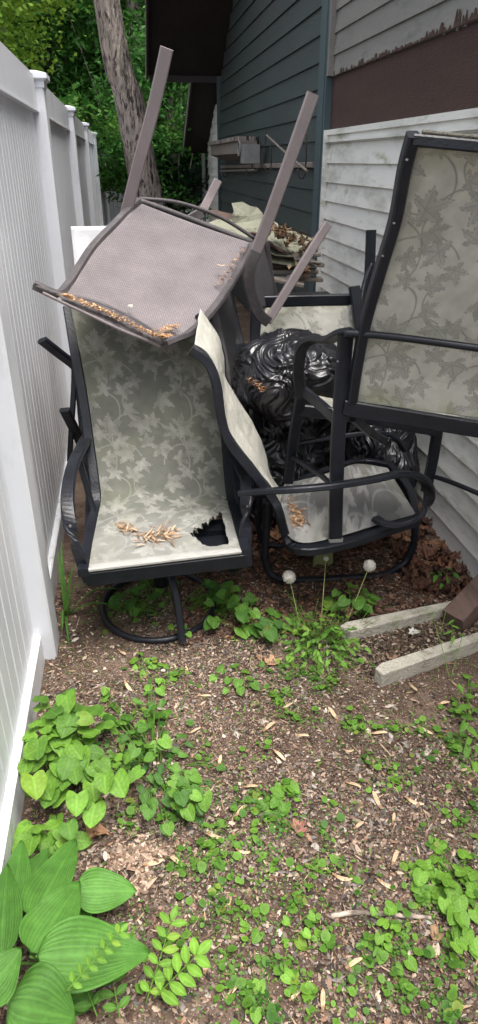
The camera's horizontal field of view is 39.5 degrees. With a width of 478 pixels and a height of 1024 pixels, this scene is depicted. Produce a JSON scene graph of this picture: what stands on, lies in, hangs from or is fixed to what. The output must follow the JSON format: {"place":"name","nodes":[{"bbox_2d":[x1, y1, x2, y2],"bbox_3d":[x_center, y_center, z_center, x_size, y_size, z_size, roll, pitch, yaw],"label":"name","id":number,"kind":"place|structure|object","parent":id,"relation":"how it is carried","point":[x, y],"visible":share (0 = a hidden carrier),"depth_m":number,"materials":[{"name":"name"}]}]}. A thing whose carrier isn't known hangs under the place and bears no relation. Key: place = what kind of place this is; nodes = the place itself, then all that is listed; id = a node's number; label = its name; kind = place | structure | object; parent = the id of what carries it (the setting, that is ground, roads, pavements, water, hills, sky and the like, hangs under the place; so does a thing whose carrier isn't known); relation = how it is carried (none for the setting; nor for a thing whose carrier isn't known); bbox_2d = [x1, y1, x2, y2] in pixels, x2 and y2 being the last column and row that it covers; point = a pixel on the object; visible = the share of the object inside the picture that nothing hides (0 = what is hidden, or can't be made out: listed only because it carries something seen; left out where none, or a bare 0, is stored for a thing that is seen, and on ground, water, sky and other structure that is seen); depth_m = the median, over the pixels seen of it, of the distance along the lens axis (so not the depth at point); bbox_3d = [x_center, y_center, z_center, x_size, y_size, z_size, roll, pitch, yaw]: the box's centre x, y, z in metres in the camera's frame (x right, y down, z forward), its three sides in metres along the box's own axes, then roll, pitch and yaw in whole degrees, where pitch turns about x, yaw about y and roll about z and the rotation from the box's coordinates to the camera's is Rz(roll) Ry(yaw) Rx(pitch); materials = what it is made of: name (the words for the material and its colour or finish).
{"place":"outdoors","nodes":[
{"label":"outdoors","id":0,"kind":"place"},
{"bbox_2d":[180,191,208,222],"bbox_3d":[-0.765,-7.618,16.418,3.100,1.150,0.150,-4,28,-8],"label":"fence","id":1,"kind":"object","parent":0,"point":[193,210],"visible":0.02,"depth_m":16.46,"materials":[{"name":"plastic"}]},
{"bbox_2d":[0,213,477,1023],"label":"ground","id":2,"kind":"structure","parent":0,"point":[80,513],"depth_m":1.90,"materials":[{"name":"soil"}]},
{"bbox_2d":[12,813,92,856],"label":"violet plant","id":3,"kind":"object","parent":2,"relation":"on","point":[33,837],"visible":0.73,"depth_m":1.61,"materials":[{"name":"green plant"}]},
{"bbox_2d":[3,17,104,119],"bbox_3d":[-5.487,-8.290,11.483,6.058,6.965,6.146,-4,28,-8],"label":"hemlock tree","id":4,"kind":"object","parent":2,"relation":"on","point":[46,61],"visible":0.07,"depth_m":11.31,"materials":[{"name":"green plant"}]},
{"bbox_2d":[0,42,110,872],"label":"vinyl fence","id":5,"kind":"object","parent":2,"relation":"on","point":[50,192],"visible":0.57,"depth_m":2.49,"materials":[{"name":"plastic"}]},
{"bbox_2d":[38,226,105,470],"bbox_3d":[-0.591,-0.482,2.840,0.409,1.315,0.720,-4,28,-8],"label":"stacked chair","id":6,"kind":"object","parent":2,"relation":"on","point":[83,237],"visible":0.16,"depth_m":2.70,"materials":[{"name":"black"}]},
{"bbox_2d":[18,688,129,840],"bbox_3d":[-0.448,0.657,1.782,0.310,0.177,0.478,-20,34,-33],"label":"violet plant","id":7,"kind":"object","parent":2,"relation":"on","point":[62,751],"visible":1,"depth_m":1.72,"materials":[{"name":"green plant"}]},
{"bbox_2d":[0,838,150,1023],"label":"hosta","id":8,"kind":"object","parent":2,"relation":"on","point":[59,930],"visible":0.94,"depth_m":1.29,"materials":[{"name":"green plant"}]},
{"bbox_2d":[1,0,172,190],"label":"hemlock tree","id":9,"kind":"object","parent":2,"relation":"on","point":[78,59],"visible":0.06,"depth_m":11.68,"materials":[{"name":"green plant"}]},
{"bbox_2d":[57,540,124,643],"bbox_3d":[-0.641,0.276,2.462,0.389,0.226,0.267,23,36,37],"label":"daylily","id":10,"kind":"object","parent":2,"relation":"on","point":[66,600],"visible":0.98,"depth_m":2.48,"materials":[{"name":"green plant"}]},
{"bbox_2d":[0,0,190,150],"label":"maple tree","id":11,"kind":"object","parent":2,"relation":"on","point":[7,8],"visible":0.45,"depth_m":8.35,"materials":[{"name":"green plant"}]},
{"bbox_2d":[5,0,188,210],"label":"hemlock tree","id":12,"kind":"object","parent":2,"relation":"on","point":[129,8],"visible":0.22,"depth_m":11.16,"materials":[{"name":"green plant"}]},
{"bbox_2d":[85,823,109,839],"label":"dead leaf","id":13,"kind":"object","parent":2,"relation":"on","point":[95,830],"visible":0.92,"depth_m":1.66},
{"bbox_2d":[26,16,189,210],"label":"woods","id":14,"kind":"object","parent":2,"relation":"on","point":[87,91],"visible":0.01,"depth_m":17.71,"materials":[{"name":"green plant"}]},
{"bbox_2d":[106,156,125,220],"bbox_3d":[-2.722,-7.359,15.446,0.610,1.600,0.100,-4,28,-8],"label":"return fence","id":15,"kind":"object","parent":2,"relation":"on","point":[114,211],"visible":0.07,"depth_m":15.52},
{"bbox_2d":[93,0,164,205],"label":"leaning tree","id":16,"kind":"object","parent":2,"relation":"on","point":[129,100],"visible":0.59,"depth_m":7.03,"materials":[{"name":"brown plant"}]},
{"bbox_2d":[66,906,211,1018],"bbox_3d":[-0.198,0.875,1.307,0.299,0.236,0.160,-11,30,-20],"label":"locust seedling","id":17,"kind":"object","parent":2,"relation":"on","point":[159,976],"visible":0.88,"depth_m":1.32,"materials":[{"name":"green plant"}]},
{"bbox_2d":[75,11,210,215],"bbox_3d":[-0.964,-6.027,10.141,2.958,4.204,2.735,10,29,18],"label":"young hemlock","id":18,"kind":"object","parent":2,"relation":"on","point":[180,177],"visible":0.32,"depth_m":10.07,"materials":[{"name":"green plant"}]},
{"bbox_2d":[106,834,184,895],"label":"pale bits","id":19,"kind":"object","parent":2,"relation":"on","point":[144,855],"visible":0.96,"depth_m":1.61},
{"bbox_2d":[90,84,208,218],"bbox_3d":[-0.168,-9.489,12.631,5.928,8.009,5.782,-4,28,-8],"label":"hemlock tree","id":20,"kind":"object","parent":2,"relation":"on","point":[207,217],"depth_m":12.93,"materials":[{"name":"green plant"}]},
{"bbox_2d":[142,859,162,865],"bbox_3d":[-0.206,0.841,1.597,0.052,0.014,0.012,-13,31,-23],"label":"maple seed","id":21,"kind":"object","parent":2,"relation":"on","point":[152,863],"visible":1,"depth_m":1.60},
{"bbox_2d":[129,652,176,695],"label":"violet plant","id":22,"kind":"object","parent":2,"relation":"on","point":[160,690],"visible":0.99,"depth_m":2.18,"materials":[{"name":"green plant"}]},
{"bbox_2d":[99,686,211,835],"bbox_3d":[-0.258,0.656,1.874,0.212,0.093,0.586,-11,30,-20],"label":"leafy weed","id":23,"kind":"object","parent":2,"relation":"on","point":[180,799],"visible":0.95,"depth_m":1.78,"materials":[{"name":"green plant"}]},
{"bbox_2d":[60,306,252,643],"bbox_3d":[-0.287,-0.153,2.383,0.648,1.043,0.833,-4,28,-8],"label":"swivel rocker","id":24,"kind":"object","parent":2,"relation":"on","point":[151,444],"visible":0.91,"depth_m":2.44,"materials":[{"name":"fabric"}]},
{"bbox_2d":[111,520,140,534],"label":"seed litter","id":25,"kind":"object","parent":24,"relation":"on","point":[123,527],"visible":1,"depth_m":2.24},
{"bbox_2d":[130,521,182,547],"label":"seed litter","id":26,"kind":"object","parent":24,"relation":"on","point":[168,532],"visible":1,"depth_m":2.20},
{"bbox_2d":[93,678,225,824],"bbox_3d":[-0.232,0.662,1.901,0.362,0.057,0.534,-4,28,-8],"label":"leafy weed","id":27,"kind":"object","parent":2,"relation":"on","point":[156,780],"visible":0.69,"depth_m":1.88,"materials":[{"name":"green plant"}]},
{"bbox_2d":[145,591,191,637],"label":"violet plant","id":28,"kind":"object","parent":2,"relation":"on","point":[162,605],"visible":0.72,"depth_m":2.46,"materials":[{"name":"green plant"}]},
{"bbox_2d":[108,577,237,616],"bbox_3d":[-0.255,0.304,2.528,0.474,0.105,0.321,-4,28,-8],"label":"violet plant","id":29,"kind":"object","parent":2,"relation":"on","point":[211,598],"visible":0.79,"depth_m":2.49,"materials":[{"name":"green plant"}]},
{"bbox_2d":[182,76,220,221],"bbox_3d":[0.761,-4.858,9.721,3.037,2.520,1.610,-4,28,-8],"label":"lean to","id":30,"kind":"object","parent":2,"relation":"on","point":[201,115],"visible":0.26,"depth_m":9.24,"materials":[{"name":"dark brown wood"}]},
{"bbox_2d":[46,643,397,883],"bbox_3d":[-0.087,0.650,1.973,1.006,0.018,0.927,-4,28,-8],"label":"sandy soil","id":31,"kind":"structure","parent":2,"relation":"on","point":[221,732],"depth_m":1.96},
{"bbox_2d":[209,663,259,695],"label":"violet plant","id":32,"kind":"object","parent":2,"relation":"on","point":[238,684],"visible":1,"depth_m":2.13,"materials":[{"name":"green plant"}]},
{"bbox_2d":[0,618,477,1023],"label":"grit","id":33,"kind":"object","parent":2,"relation":"on","point":[275,927],"visible":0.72,"depth_m":1.74,"materials":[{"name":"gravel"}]},
{"bbox_2d":[203,581,282,641],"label":"violet plant","id":34,"kind":"object","parent":2,"relation":"on","point":[265,628],"visible":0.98,"depth_m":2.36,"materials":[{"name":"green plant"}]},
{"bbox_2d":[14,551,477,1023],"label":"moss","id":35,"kind":"object","parent":2,"relation":"on","point":[313,957],"visible":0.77,"depth_m":1.66,"materials":[{"name":"green plant"}]},
{"bbox_2d":[17,573,477,1020],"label":"pebbles","id":36,"kind":"object","parent":2,"relation":"on","point":[188,998],"visible":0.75,"depth_m":1.79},
{"bbox_2d":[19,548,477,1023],"bbox_3d":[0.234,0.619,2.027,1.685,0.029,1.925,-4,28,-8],"label":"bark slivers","id":37,"kind":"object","parent":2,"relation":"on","point":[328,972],"visible":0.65,"depth_m":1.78,"materials":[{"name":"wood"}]},
{"bbox_2d":[262,721,274,731],"bbox_3d":[0.089,0.635,1.978,0.052,0.007,0.012,-23,36,-37],"label":"maple seed","id":38,"kind":"object","parent":2,"relation":"on","point":[268,726],"visible":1,"depth_m":1.98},
{"bbox_2d":[264,654,281,664],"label":"dead leaf","id":39,"kind":"object","parent":2,"relation":"on","point":[270,659],"visible":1,"depth_m":2.24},
{"bbox_2d":[240,904,315,1023],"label":"violet plant","id":40,"kind":"object","parent":2,"relation":"on","point":[260,986],"visible":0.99,"depth_m":1.43,"materials":[{"name":"green plant"}]},
{"bbox_2d":[273,749,284,759],"bbox_3d":[0.114,0.686,1.884,0.010,0.007,0.046,-21,34,-34],"label":"maple seed","id":41,"kind":"object","parent":2,"relation":"on","point":[279,754],"visible":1,"depth_m":1.88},
{"bbox_2d":[257,778,301,822],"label":"violet plant","id":42,"kind":"object","parent":2,"relation":"on","point":[276,797],"visible":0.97,"depth_m":1.75,"materials":[{"name":"green plant"}]},
{"bbox_2d":[87,584,477,1023],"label":"clover","id":43,"kind":"object","parent":2,"relation":"on","point":[226,1000],"visible":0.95,"depth_m":1.57,"materials":[{"name":"green plant"}]},
{"bbox_2d":[90,589,477,1023],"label":"ground cover","id":44,"kind":"object","parent":2,"relation":"on","point":[308,989],"visible":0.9,"depth_m":1.56,"materials":[{"name":"green plant"}]},
{"bbox_2d":[249,410,327,528],"bbox_3d":[0.137,-0.235,3.099,0.504,0.515,0.542,-21,34,-34],"label":"trash bag","id":45,"kind":"object","parent":2,"relation":"on","point":[274,438],"visible":0.18,"depth_m":2.91,"materials":[{"name":"black plastic"}]},
{"bbox_2d":[213,290,248,414],"bbox_3d":[-0.036,-0.476,2.917,0.162,0.951,0.376,5,28,9],"label":"dark chair","id":46,"kind":"object","parent":45,"relation":"on","point":[227,324],"visible":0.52,"depth_m":2.82,"materials":[{"name":"fabric"}]},
{"bbox_2d":[232,328,336,428],"bbox_3d":[0.211,-0.551,2.740,0.480,0.396,0.523,-4,28,-8],"label":"trash bag","id":47,"kind":"object","parent":45,"relation":"on","point":[265,359],"visible":0.65,"depth_m":2.55,"materials":[{"name":"black plastic"}]},
{"bbox_2d":[248,378,266,391],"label":"seed litter","id":48,"kind":"object","parent":47,"relation":"in","point":[259,385],"visible":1,"depth_m":2.50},
{"bbox_2d":[112,600,474,1023],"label":"grass","id":49,"kind":"structure","parent":2,"relation":"on","point":[304,878],"depth_m":1.53,"materials":[{"name":"green plant"}]},
{"bbox_2d":[289,990,300,1000],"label":"maple seed","id":50,"kind":"object","parent":2,"relation":"on","point":[293,996],"visible":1,"depth_m":1.34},
{"bbox_2d":[246,291,348,328],"bbox_3d":[0.361,-0.890,4.087,0.525,0.760,0.730,-4,28,-8],"label":"plastic bin","id":51,"kind":"object","parent":2,"relation":"on","point":[324,292],"visible":0.11,"depth_m":4.20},
{"bbox_2d":[276,276,322,281],"bbox_3d":[0.294,-1.240,3.542,0.299,0.028,0.070,-3,28,-6],"label":"loose board","id":52,"kind":"object","parent":51,"relation":"on","point":[315,279],"visible":0.35,"depth_m":3.52,"materials":[{"name":"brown wood"}]},
{"bbox_2d":[274,276,303,287],"bbox_3d":[0.213,-1.188,3.417,0.239,0.062,0.080,1,28,2],"label":"loose board","id":53,"kind":"object","parent":52,"relation":"on","point":[280,280],"visible":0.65,"depth_m":3.39,"materials":[{"name":"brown wood"}]},
{"bbox_2d":[269,223,312,278],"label":"leaf litter","id":54,"kind":"object","parent":53,"relation":"on","point":[300,252],"visible":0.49,"depth_m":3.43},
{"bbox_2d":[244,227,323,249],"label":"seed litter","id":55,"kind":"object","parent":54,"relation":"on","point":[281,229],"visible":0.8,"depth_m":3.32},
{"bbox_2d":[273,268,318,273],"bbox_3d":[0.242,-1.292,3.573,0.361,0.024,0.085,-4,28,-8],"label":"loose board","id":56,"kind":"object","parent":52,"relation":"on","point":[290,271],"visible":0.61,"depth_m":3.54,"materials":[{"name":"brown wood"}]},
{"bbox_2d":[272,264,294,268],"bbox_3d":[0.145,-1.317,3.566,0.360,0.029,0.050,-4,28,-8],"label":"loose board","id":57,"kind":"object","parent":56,"relation":"on","point":[277,266],"depth_m":3.56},
{"bbox_2d":[290,817,306,832],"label":"dead leaf","id":58,"kind":"object","parent":2,"relation":"on","point":[301,823],"visible":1,"depth_m":1.69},
{"bbox_2d":[249,285,362,440],"bbox_3d":[0.314,-0.528,2.976,0.569,0.898,0.345,-4,28,-8],"label":"tipped chair","id":59,"kind":"object","parent":2,"relation":"on","point":[315,313],"visible":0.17,"depth_m":2.90,"materials":[{"name":"fabric"}]},
{"bbox_2d":[145,0,477,577],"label":"house","id":60,"kind":"structure","parent":2,"relation":"on","point":[380,78],"depth_m":3.94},
{"bbox_2d":[208,129,313,178],"bbox_3d":[0.039,-3.444,6.460,0.210,0.415,4.685,-4,28,-8],"label":"wall rack","id":61,"kind":"object","parent":60,"relation":"attached to","point":[224,149],"depth_m":6.54,"materials":[{"name":"grey metal"}]},
{"bbox_2d":[237,140,259,162],"bbox_3d":[0.083,-3.243,5.993,0.160,0.186,0.277,-4,28,-8],"label":"grey utility box","id":62,"kind":"object","parent":61,"relation":"on","point":[248,153],"visible":1,"depth_m":5.89,"materials":[{"name":"grey plastic"}]},
{"bbox_2d":[266,134,307,171],"bbox_3d":[0.332,-2.708,4.994,0.036,0.264,1.433,-4,28,-8],"label":"bamboo stick","id":63,"kind":"object","parent":61,"relation":"hanging from","point":[284,151],"visible":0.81,"depth_m":4.96,"materials":[{"name":"grey wood"}]},
{"bbox_2d":[188,309,435,583],"bbox_3d":[0.290,-0.184,2.482,0.957,1.063,0.777,-4,28,-8],"label":"spring chair","id":64,"kind":"object","parent":2,"relation":"on","point":[373,495],"visible":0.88,"depth_m":2.38,"materials":[{"name":"fabric"}]},
{"bbox_2d":[32,45,330,348],"bbox_3d":[-0.210,-1.128,2.436,1.327,0.951,0.663,-24,36,-38],"label":"overturned chair","id":65,"kind":"object","parent":64,"relation":"on","point":[153,263],"visible":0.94,"depth_m":2.43,"materials":[{"name":"brown"}]},
{"bbox_2d":[60,293,171,338],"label":"seed litter","id":66,"kind":"object","parent":65,"relation":"on","point":[72,297],"visible":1,"depth_m":2.10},
{"bbox_2d":[154,323,180,332],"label":"seed litter","id":67,"kind":"object","parent":65,"relation":"on","point":[167,328],"visible":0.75,"depth_m":2.27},
{"bbox_2d":[216,246,245,283],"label":"seed litter","id":68,"kind":"object","parent":65,"relation":"on","point":[230,266],"visible":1,"depth_m":2.54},
{"bbox_2d":[285,495,310,531],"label":"seed litter","id":69,"kind":"object","parent":64,"relation":"on","point":[299,516],"visible":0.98,"depth_m":2.40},
{"bbox_2d":[282,130,477,542],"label":"upright chair","id":70,"kind":"object","parent":64,"relation":"on","point":[410,364],"visible":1,"depth_m":1.88,"materials":[{"name":"beige fabric"}]},
{"bbox_2d":[320,988,324,1011],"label":"maple seed","id":71,"kind":"object","parent":2,"relation":"on","point":[322,998],"visible":1,"depth_m":1.33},
{"bbox_2d":[265,556,380,661],"bbox_3d":[0.303,0.321,2.341,0.410,0.262,0.354,-4,28,-8],"label":"dandelion","id":72,"kind":"object","parent":2,"relation":"on","point":[368,566],"visible":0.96,"depth_m":2.36,"materials":[{"name":"green plant"}]},
{"bbox_2d":[176,521,470,643],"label":"leaf crumbs","id":73,"kind":"object","parent":2,"relation":"on","point":[307,585],"visible":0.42,"depth_m":2.62,"materials":[{"name":"plant"}]},
{"bbox_2d":[283,608,371,668],"bbox_3d":[0.294,0.432,2.292,0.286,0.100,0.397,1,28,3],"label":"chickweed plant","id":74,"kind":"object","parent":2,"relation":"on","point":[317,658],"visible":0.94,"depth_m":2.28,"materials":[{"name":"green plant"}]},
{"bbox_2d":[312,419,351,465],"bbox_3d":[0.416,-0.423,3.406,0.563,0.560,0.435,-4,28,-8],"label":"trash bag","id":75,"kind":"object","parent":2,"relation":"on","point":[322,427],"visible":0.04,"depth_m":3.24,"materials":[{"name":"black plastic"}]},
{"bbox_2d":[328,707,337,718],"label":"maple seed","id":76,"kind":"object","parent":2,"relation":"on","point":[332,712],"visible":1,"depth_m":2.03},
{"bbox_2d":[332,872,352,880],"bbox_3d":[0.242,0.857,1.562,0.048,0.012,0.011,5,28,9],"label":"maple seed","id":77,"kind":"object","parent":2,"relation":"on","point":[342,878],"visible":1,"depth_m":1.56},
{"bbox_2d":[323,582,380,617],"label":"violet plant","id":78,"kind":"object","parent":2,"relation":"on","point":[360,604],"visible":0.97,"depth_m":2.45,"materials":[{"name":"green plant"}]},
{"bbox_2d":[345,957,361,968],"bbox_3d":[0.241,0.946,1.399,0.041,0.009,0.009,-12,30,-21],"label":"maple seed","id":79,"kind":"object","parent":2,"relation":"on","point":[354,961],"visible":1,"depth_m":1.40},
{"bbox_2d":[251,501,472,596],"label":"leaf litter","id":80,"kind":"object","parent":2,"relation":"on","point":[420,581],"visible":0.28,"depth_m":2.79,"materials":[{"name":"plant"}]},
{"bbox_2d":[429,568,459,592],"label":"ash seedling","id":81,"kind":"object","parent":80,"relation":"on","point":[456,575],"visible":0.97,"depth_m":2.58,"materials":[{"name":"green plant"}]},
{"bbox_2d":[372,791,381,808],"bbox_3d":[0.362,0.755,1.748,0.012,0.009,0.052,-7,29,-14],"label":"maple seed","id":82,"kind":"object","parent":2,"relation":"on","point":[376,798],"visible":1,"depth_m":1.75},
{"bbox_2d":[330,910,431,918],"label":"twig","id":83,"kind":"object","parent":2,"relation":"on","point":[361,912],"visible":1,"depth_m":1.49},
{"bbox_2d":[345,423,419,498],"bbox_3d":[0.670,-0.263,3.140,0.378,0.525,0.399,15,31,26],"label":"trash bag","id":84,"kind":"object","parent":2,"relation":"on","point":[369,447],"visible":0.33,"depth_m":2.96,"materials":[{"name":"black plastic"}]},
{"bbox_2d":[377,878,394,890],"bbox_3d":[0.345,0.868,1.554,0.047,0.010,0.011,21,34,34],"label":"maple seed","id":85,"kind":"object","parent":2,"relation":"on","point":[385,884],"visible":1,"depth_m":1.55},
{"bbox_2d":[370,900,416,975],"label":"violet plant","id":86,"kind":"object","parent":2,"relation":"on","point":[410,962],"visible":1,"depth_m":1.43,"materials":[{"name":"green plant"}]},
{"bbox_2d":[339,601,450,640],"bbox_3d":[0.581,0.400,2.424,0.466,0.070,0.057,-10,29,-18],"label":"edging board","id":87,"kind":"object","parent":2,"relation":"on","point":[390,622],"visible":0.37,"depth_m":2.39,"materials":[{"name":"wood"}]},
{"bbox_2d":[391,850,398,864],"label":"maple seed","id":88,"kind":"object","parent":2,"relation":"on","point":[395,855],"visible":1,"depth_m":1.60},
{"bbox_2d":[361,230,429,435],"bbox_3d":[0.676,-0.506,2.958,0.143,1.348,0.526,-20,34,-33],"label":"buried chair","id":89,"kind":"object","parent":2,"relation":"on","point":[370,247],"visible":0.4,"depth_m":2.87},
{"bbox_2d":[341,614,477,673],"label":"soil","id":90,"kind":"structure","parent":2,"relation":"on","point":[388,642],"depth_m":2.34,"materials":[{"name":"soil"}]},
{"bbox_2d":[386,652,397,658],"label":"dead leaf","id":91,"kind":"object","parent":90,"relation":"on","point":[394,656],"visible":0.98,"depth_m":2.26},
{"bbox_2d":[409,627,418,634],"bbox_3d":[0.616,0.420,2.343,0.038,0.011,0.041,24,36,38],"label":"paper scrap","id":92,"kind":"object","parent":90,"relation":"on","point":[412,631],"visible":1,"depth_m":2.35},
{"bbox_2d":[444,619,464,643],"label":"grass weed","id":93,"kind":"object","parent":90,"relation":"on","point":[450,632],"depth_m":2.31,"materials":[{"name":"green plant"}]},
{"bbox_2d":[442,574,477,632],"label":"timber post","id":94,"kind":"object","parent":90,"relation":"on","point":[461,607],"visible":0.96,"depth_m":2.39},
{"bbox_2d":[405,795,423,804],"bbox_3d":[0.460,0.758,1.746,0.050,0.012,0.012,10,29,18],"label":"maple seed","id":95,"kind":"object","parent":2,"relation":"on","point":[412,801],"visible":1,"depth_m":1.75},
{"bbox_2d":[374,632,477,686],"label":"edging board","id":96,"kind":"object","parent":2,"relation":"on","point":[405,667],"visible":0.81,"depth_m":2.21,"materials":[{"name":"wood"}]},
{"bbox_2d":[430,924,443,939],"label":"dead leaf","id":97,"kind":"object","parent":2,"relation":"on","point":[434,928],"visible":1,"depth_m":1.46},
{"bbox_2d":[399,836,477,959],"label":"violet plant","id":98,"kind":"object","parent":2,"relation":"on","point":[453,905],"visible":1,"depth_m":1.52,"materials":[{"name":"green plant"}]},
{"bbox_2d":[431,609,462,681],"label":"grass stalk","id":99,"kind":"object","parent":2,"relation":"on","point":[442,648],"depth_m":2.21,"materials":[{"name":"green plant"}]},
{"bbox_2d":[456,674,477,773],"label":"chickweed plant","id":100,"kind":"object","parent":2,"relation":"on","point":[464,725],"visible":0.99,"depth_m":1.94,"materials":[{"name":"green plant"}]},
{"bbox_2d":[292,251,320,265],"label":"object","id":101,"kind":"object","parent":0,"point":[296,256],"visible":0.75,"depth_m":3.47,"materials":[{"name":"wood"}]},
{"bbox_2d":[271,254,315,266],"bbox_3d":[0.251,-1.353,3.573,0.330,0.063,0.225,-4,28,-8],"label":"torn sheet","id":102,"kind":"object","parent":101,"relation":"on","point":[282,260],"visible":0.27,"depth_m":3.52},
{"bbox_2d":[270,248,292,257],"bbox_3d":[0.219,-1.400,3.570,0.336,0.103,0.266,-4,28,-8],"label":"torn sheet","id":103,"kind":"object","parent":102,"relation":"on","point":[274,252],"visible":0.16,"depth_m":3.47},
{"bbox_2d":[250,232,289,258],"bbox_3d":[0.170,-1.381,3.455,0.240,0.145,0.122,-21,34,-34],"label":"torn sheet","id":104,"kind":"object","parent":103,"relation":"on","point":[275,247],"visible":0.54,"depth_m":3.43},
{"bbox_2d":[255,228,309,254],"bbox_3d":[0.256,-1.474,3.611,0.338,0.123,0.288,-4,28,-8],"label":"torn sheet","id":105,"kind":"object","parent":103,"relation":"on","point":[279,243],"visible":0.24,"depth_m":3.56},
{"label":"torn sheet","id":106,"kind":"object","parent":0,"visible":0},
{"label":"loose board","id":107,"kind":"object","parent":106,"relation":"on","visible":0},
{"bbox_2d":[209,219,277,239],"bbox_3d":[0.019,-1.582,3.734,0.469,0.129,0.333,-16,32,-27],"label":"torn sheet","id":108,"kind":"object","parent":107,"relation":"on","point":[243,225],"visible":0.16,"depth_m":3.76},
{"bbox_2d":[210,210,231,218],"bbox_3d":[-0.049,-1.754,3.986,0.325,0.098,0.194,-18,33,-31],"label":"torn sheet","id":109,"kind":"object","parent":108,"relation":"on","point":[226,215],"visible":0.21,"depth_m":3.99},
{"bbox_2d":[231,202,262,222],"bbox_3d":[0.050,-1.688,3.807,0.207,0.156,0.080,-9,29,-17],"label":"torn sheet","id":110,"kind":"object","parent":108,"relation":"on","point":[243,212],"visible":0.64,"depth_m":3.79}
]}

